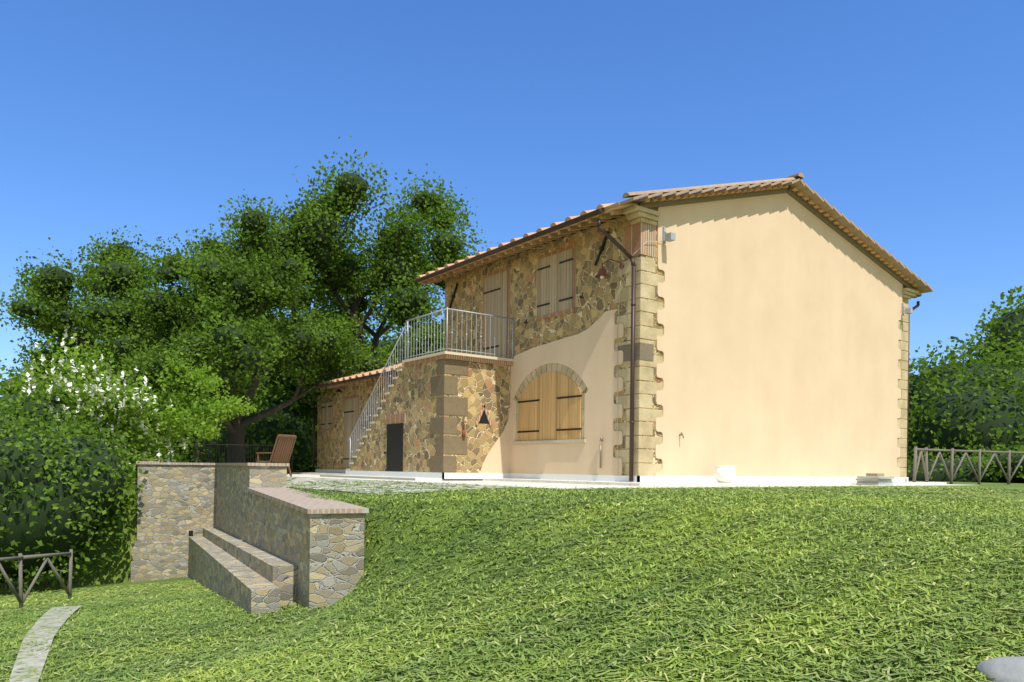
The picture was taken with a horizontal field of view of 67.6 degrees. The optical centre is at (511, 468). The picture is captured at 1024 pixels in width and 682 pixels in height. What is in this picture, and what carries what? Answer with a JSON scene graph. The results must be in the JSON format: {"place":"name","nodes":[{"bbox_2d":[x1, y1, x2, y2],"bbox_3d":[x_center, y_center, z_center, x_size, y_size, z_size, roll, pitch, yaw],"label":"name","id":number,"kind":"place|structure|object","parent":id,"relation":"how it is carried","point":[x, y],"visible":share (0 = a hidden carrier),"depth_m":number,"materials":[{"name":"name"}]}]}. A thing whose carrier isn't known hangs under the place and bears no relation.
{"place":"outdoors","nodes":[
{"label":"outdoors","id":0,"kind":"place"},
{"bbox_2d":[287,476,516,494],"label":"flagstone path","id":1,"kind":"structure","parent":0,"point":[308,480],"depth_m":13.88,"materials":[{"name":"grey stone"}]},
{"bbox_2d":[200,444,292,474],"bbox_3d":[-8.113,-0.238,23.499,2.942,1.014,0.025,1,0,-43],"label":"railing","id":2,"kind":"object","parent":1,"relation":"on","point":[245,445],"visible":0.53,"depth_m":23.22,"materials":[{"name":"black"}]},
{"bbox_2d":[0,473,1023,681],"bbox_3d":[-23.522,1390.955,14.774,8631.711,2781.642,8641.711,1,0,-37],"label":"ground","id":3,"kind":"structure","parent":0,"point":[116,571],"depth_m":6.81,"materials":[{"name":"green plant"}]},
{"bbox_2d":[0,549,72,608],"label":"fence","id":4,"kind":"object","parent":3,"relation":"on","point":[20,598],"visible":0.88,"depth_m":12.53,"materials":[{"name":"wood"}]},
{"bbox_2d":[8,605,81,681],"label":"garden path","id":5,"kind":"structure","parent":3,"relation":"on","point":[38,661],"depth_m":7.44,"materials":[{"name":"grey stone"}]},
{"bbox_2d":[0,359,105,586],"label":"bush","id":6,"kind":"object","parent":3,"relation":"on","point":[55,403],"depth_m":19.70,"materials":[{"name":"green plant"}]},
{"bbox_2d":[0,397,148,592],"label":"bush","id":7,"kind":"object","parent":3,"relation":"on","point":[41,518],"depth_m":16.34,"materials":[{"name":"green plant"}]},
{"bbox_2d":[29,440,163,581],"bbox_3d":[-12.042,0.819,21.437,4.475,4.601,4.699,1,0,-37],"label":"bush","id":8,"kind":"object","parent":3,"relation":"on","point":[59,569],"depth_m":20.51,"materials":[{"name":"green plant"}]},
{"bbox_2d":[4,319,193,563],"bbox_3d":[-10.794,-0.016,20.216,5.305,7.731,5.868,1,0,31],"label":"flowering bush","id":9,"kind":"object","parent":3,"relation":"on","point":[108,405],"depth_m":19.54,"materials":[{"name":"plant"}]},
{"bbox_2d":[28,356,178,454],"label":"trees","id":10,"kind":"object","parent":3,"relation":"on","point":[161,434],"depth_m":43.76,"materials":[{"name":"green plant"}]},
{"bbox_2d":[0,225,284,435],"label":"oak tree","id":11,"kind":"object","parent":3,"relation":"on","point":[83,282],"depth_m":27.55,"materials":[{"name":"green plant"}]},
{"bbox_2d":[141,350,257,462],"bbox_3d":[-8.313,-1.199,20.441,2.989,3.937,3.203,1,0,-37],"label":"young tree","id":12,"kind":"object","parent":3,"relation":"on","point":[175,417],"depth_m":20.21,"materials":[{"name":"green plant"}]},
{"bbox_2d":[133,322,285,448],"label":"trees","id":13,"kind":"object","parent":3,"relation":"on","point":[171,436],"depth_m":43.52,"materials":[{"name":"green plant"}]},
{"bbox_2d":[171,382,316,472],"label":"hedge","id":14,"kind":"object","parent":3,"relation":"on","point":[272,391],"depth_m":41.50,"materials":[{"name":"green plant"}]},
{"bbox_2d":[131,464,364,615],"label":"terrace retaining wall","id":15,"kind":"structure","parent":3,"relation":"on","point":[246,550],"depth_m":13.25,"materials":[{"name":"beige stone"}]},
{"bbox_2d":[136,461,368,513],"bbox_3d":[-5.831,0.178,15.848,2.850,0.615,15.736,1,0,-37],"label":"wall coping","id":16,"kind":"object","parent":15,"relation":"on","point":[301,502],"visible":0.89,"depth_m":10.65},
{"bbox_2d":[103,188,401,462],"bbox_3d":[-9.427,-4.720,26.722,10.315,11.167,9.407,1,0,-37],"label":"oak tree","id":17,"kind":"object","parent":3,"relation":"on","point":[204,308],"depth_m":25.45,"materials":[{"name":"green plant"}]},
{"bbox_2d":[226,311,385,417],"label":"trees","id":18,"kind":"object","parent":3,"relation":"on","point":[292,388],"depth_m":46.34,"materials":[{"name":"plant"}]},
{"bbox_2d":[194,136,498,417],"bbox_3d":[-7.243,-7.155,38.246,17.976,16.420,19.693,1,0,-37],"label":"oak tree","id":19,"kind":"object","parent":3,"relation":"on","point":[424,263],"depth_m":35.16,"materials":[{"name":"green plant"}]},
{"bbox_2d":[363,308,444,364],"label":"trees","id":20,"kind":"object","parent":3,"relation":"on","point":[394,336],"depth_m":53.07,"materials":[{"name":"green plant"}]},
{"bbox_2d":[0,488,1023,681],"bbox_3d":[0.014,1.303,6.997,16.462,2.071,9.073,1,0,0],"label":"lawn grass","id":21,"kind":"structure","parent":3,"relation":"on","point":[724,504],"depth_m":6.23,"materials":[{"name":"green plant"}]},
{"bbox_2d":[317,208,907,475],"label":"house walls","id":22,"kind":"structure","parent":3,"relation":"on","point":[595,303],"depth_m":18.50,"materials":[{"name":"stone"}]},
{"bbox_2d":[304,363,401,392],"bbox_3d":[-2.905,-3.736,26.745,5.818,1.962,9.360,1,0,-37],"label":"annex roof","id":23,"kind":"object","parent":22,"relation":"on","point":[361,374],"visible":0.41,"depth_m":25.07,"materials":[{"name":"tile"}]},
{"bbox_2d":[316,370,396,387],"bbox_3d":[-5.356,-2.890,25.176,0.176,0.115,8.920,1,0,-37],"label":"rain gutter","id":24,"kind":"object","parent":23,"relation":"attached to","point":[358,378],"visible":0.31,"depth_m":24.58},
{"bbox_2d":[321,248,572,469],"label":"shutters","id":25,"kind":"object","parent":22,"relation":"attached to","point":[555,282],"visible":0.83,"depth_m":19.32,"materials":[{"name":"brown wood"}]},
{"bbox_2d":[320,244,585,469],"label":"brick opening surrounds","id":26,"kind":"object","parent":22,"relation":"attached to","point":[573,246],"visible":0.88,"depth_m":18.24,"materials":[{"name":"orange brick"}]},
{"bbox_2d":[417,200,637,284],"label":"main roof","id":27,"kind":"structure","parent":22,"relation":"on","point":[612,211],"depth_m":17.64,"materials":[{"name":"tile"}]},
{"bbox_2d":[414,208,604,282],"bbox_3d":[-0.434,-5.237,18.446,0.176,0.115,7.520,1,0,-37],"label":"roof gutter","id":28,"kind":"object","parent":27,"relation":"attached to","point":[534,236],"visible":1,"depth_m":17.62,"materials":[{"name":"brown metal"}]},
{"bbox_2d":[449,231,608,322],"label":"iron wall anchors","id":29,"kind":"object","parent":22,"relation":"attached to","point":[601,248],"visible":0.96,"depth_m":16.54,"materials":[{"name":"black metal"}]},
{"bbox_2d":[515,363,586,440],"bbox_3d":[0.864,-1.575,17.850,0.018,1.832,2.703,1,0,-37],"label":"window arch","id":30,"kind":"structure","parent":22,"relation":"attached to","point":[559,368],"depth_m":17.72,"materials":[{"name":"stone"}]},
{"bbox_2d":[517,372,581,440],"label":"window shutters","id":31,"kind":"object","parent":30,"relation":"attached to","point":[550,405],"visible":1,"depth_m":17.76,"materials":[{"name":"brown wood"}]},
{"bbox_2d":[594,259,623,277],"bbox_3d":[2.022,-4.186,15.999,0.594,0.371,0.320,1,0,-13],"label":"wall lamp","id":32,"kind":"object","parent":22,"relation":"attached to","point":[602,271],"visible":1,"depth_m":15.95,"materials":[{"name":"brown metal"}]},
{"bbox_2d":[301,219,919,480],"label":"downpipes","id":33,"kind":"object","parent":22,"relation":"attached to","point":[633,305],"visible":0.83,"depth_m":15.56,"materials":[{"name":"brown metal"}]},
{"bbox_2d":[618,342,653,361],"bbox_3d":[2.567,-2.383,15.895,0.400,0.340,0.640,1,0,-37],"label":"quoin stone","id":34,"kind":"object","parent":22,"relation":"attached to","point":[644,351],"depth_m":15.68,"materials":[{"name":"beige stone"}]},
{"bbox_2d":[625,222,655,258],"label":"brick pillar","id":35,"kind":"structure","parent":22,"relation":"attached to","point":[638,235],"depth_m":15.68,"materials":[{"name":"orange brick"}]},
{"bbox_2d":[480,193,902,476],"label":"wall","id":36,"kind":"structure","parent":22,"relation":"attached to","point":[778,317],"depth_m":17.98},
{"bbox_2d":[600,432,683,467],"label":"wall taps","id":37,"kind":"object","parent":36,"relation":"attached to","point":[681,434],"depth_m":16.33,"materials":[{"name":"gold metal"}]},
{"bbox_2d":[623,205,918,299],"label":"eave corbel slabs","id":38,"kind":"structure","parent":22,"relation":"attached to","point":[635,214],"depth_m":15.56,"materials":[{"name":"stone"}]},
{"bbox_2d":[619,172,932,293],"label":"roof","id":39,"kind":"structure","parent":22,"relation":"on","point":[801,192],"depth_m":18.46,"materials":[{"name":"tile"}]},
{"bbox_2d":[292,472,946,485],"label":"pavement","id":40,"kind":"structure","parent":3,"relation":"on","point":[341,475],"depth_m":17.37,"materials":[{"name":"grey concrete"}]},
{"bbox_2d":[315,469,908,481],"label":"house plinth","id":41,"kind":"structure","parent":40,"relation":"on","point":[617,478],"depth_m":18.17,"materials":[{"name":"grey concrete"}]},
{"bbox_2d":[430,359,467,471],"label":"corner quoins","id":42,"kind":"object","parent":41,"relation":"on","point":[449,405],"visible":0.95,"depth_m":18.03,"materials":[{"name":"beige stone"}]},
{"bbox_2d":[462,417,465,436],"bbox_3d":[-1.147,-0.973,18.177,0.083,0.470,0.083,1,0,-14],"label":"rusty wall hook","id":43,"kind":"object","parent":42,"relation":"attached to","point":[463,433],"depth_m":18.16,"materials":[{"name":"brown metal"}]},
{"bbox_2d":[614,257,908,476],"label":"corner quoins","id":44,"kind":"object","parent":41,"relation":"on","point":[644,373],"visible":0.69,"depth_m":15.76,"materials":[{"name":"beige stone"}]},
{"bbox_2d":[617,241,901,473],"bbox_3d":[6.662,-2.242,18.923,10.661,4.856,0.692,1,0,-37],"label":"camera cable","id":45,"kind":"object","parent":44,"relation":"attached to","point":[617,360],"visible":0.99,"depth_m":15.98,"materials":[{"name":"grey plastic"}]},
{"bbox_2d":[662,227,912,315],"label":"security cameras","id":46,"kind":"object","parent":44,"relation":"attached to","point":[669,237],"visible":1,"depth_m":15.85,"materials":[{"name":"grey plastic"}]},
{"bbox_2d":[714,466,735,482],"bbox_3d":[4.545,0.131,16.331,0.450,0.360,0.450,1,0,-37],"label":"flower pot","id":47,"kind":"object","parent":40,"relation":"on","point":[724,474],"visible":1,"depth_m":16.16,"materials":[{"name":"white ceramic"}]},
{"bbox_2d":[908,442,1023,482],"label":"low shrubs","id":48,"kind":"object","parent":3,"relation":"on","point":[942,476],"depth_m":28.47,"materials":[{"name":"green plant"}]},
{"bbox_2d":[908,332,1023,466],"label":"hedge","id":49,"kind":"object","parent":3,"relation":"on","point":[1004,420],"depth_m":32.62,"materials":[{"name":"green plant"}]},
{"bbox_2d":[912,447,1023,484],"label":"fence","id":50,"kind":"object","parent":3,"relation":"on","point":[951,476],"visible":0.88,"depth_m":22.06,"materials":[{"name":"grey wood"}]},
{"bbox_2d":[938,286,1023,366],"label":"tree","id":51,"kind":"object","parent":3,"relation":"on","point":[990,324],"depth_m":40.31,"materials":[{"name":"green plant"}]},
{"bbox_2d":[975,656,1023,681],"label":"stepping stone","id":52,"kind":"object","parent":3,"relation":"on","point":[1005,669],"visible":0.84,"depth_m":3.74,"materials":[{"name":"grey stone"}]},
{"bbox_2d":[0,0,1023,396],"label":"sky","id":53,"kind":"structure","parent":0,"point":[906,117],"materials":[{"name":"blue"}]},
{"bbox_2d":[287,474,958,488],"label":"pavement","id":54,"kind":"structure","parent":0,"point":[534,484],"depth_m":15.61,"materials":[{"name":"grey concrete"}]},
{"bbox_2d":[256,434,296,476],"bbox_3d":[-5.908,-0.295,19.177,0.824,1.071,0.605,1,0,33],"label":"deck chair","id":55,"kind":"object","parent":54,"relation":"on","point":[281,449],"visible":0.91,"depth_m":19.05,"materials":[{"name":"brown wood"}]},
{"bbox_2d":[348,360,510,480],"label":"stone wall","id":56,"kind":"structure","parent":54,"relation":"on","point":[415,401],"depth_m":18.76,"materials":[{"name":"beige stone"}]},
{"bbox_2d":[384,423,402,471],"bbox_3d":[-3.072,-0.416,19.822,0.090,1.470,0.930,1,0,-37],"label":"door","id":57,"kind":"structure","parent":56,"relation":"attached to","point":[394,462],"depth_m":19.76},
{"bbox_2d":[386,413,404,423],"bbox_3d":[-3.012,-1.275,19.803,0.032,0.250,1.040,1,0,-37],"label":"door lintel","id":58,"kind":"structure","parent":56,"relation":"in","point":[395,418],"depth_m":19.78,"materials":[{"name":"brown brick"}]},
{"bbox_2d":[346,351,514,469],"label":"stair treads","id":59,"kind":"object","parent":56,"relation":"on","point":[454,353],"visible":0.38,"depth_m":18.63,"materials":[{"name":"beige stone"}]},
{"bbox_2d":[348,307,513,461],"bbox_3d":[-2.382,-1.741,20.537,1.946,4.024,5.446,1,0,-37],"label":"iron stair railing","id":60,"kind":"object","parent":59,"relation":"on","point":[446,348],"visible":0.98,"depth_m":18.82,"materials":[{"name":"grey metal"}]},
{"bbox_2d":[404,354,512,366],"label":"balcony slab","id":61,"kind":"structure","parent":56,"relation":"on","point":[463,358],"depth_m":18.40,"materials":[{"name":"beige stone"}]},
{"bbox_2d":[476,404,491,425],"bbox_3d":[-0.681,-1.292,18.536,0.470,0.521,0.030,1,0,-37],"label":"triangular vent frame","id":62,"kind":"object","parent":56,"relation":"attached to","point":[481,412],"visible":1,"depth_m":18.52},
{"bbox_2d":[479,411,488,423],"bbox_3d":[-0.688,-1.307,18.546,0.430,0.450,0.004,1,0,-37],"label":"triangular wall opening","id":63,"kind":"object","parent":56,"relation":"in","point":[483,419],"visible":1,"depth_m":18.56,"materials":[{"name":"black"}]},
{"bbox_2d":[855,473,893,485],"bbox_3d":[8.860,0.272,18.649,0.794,0.290,0.621,1,0,-37],"label":"stone slab stack","id":64,"kind":"object","parent":54,"relation":"on","point":[879,479],"visible":0.99,"depth_m":18.47,"materials":[{"name":"stone"}]}
]}

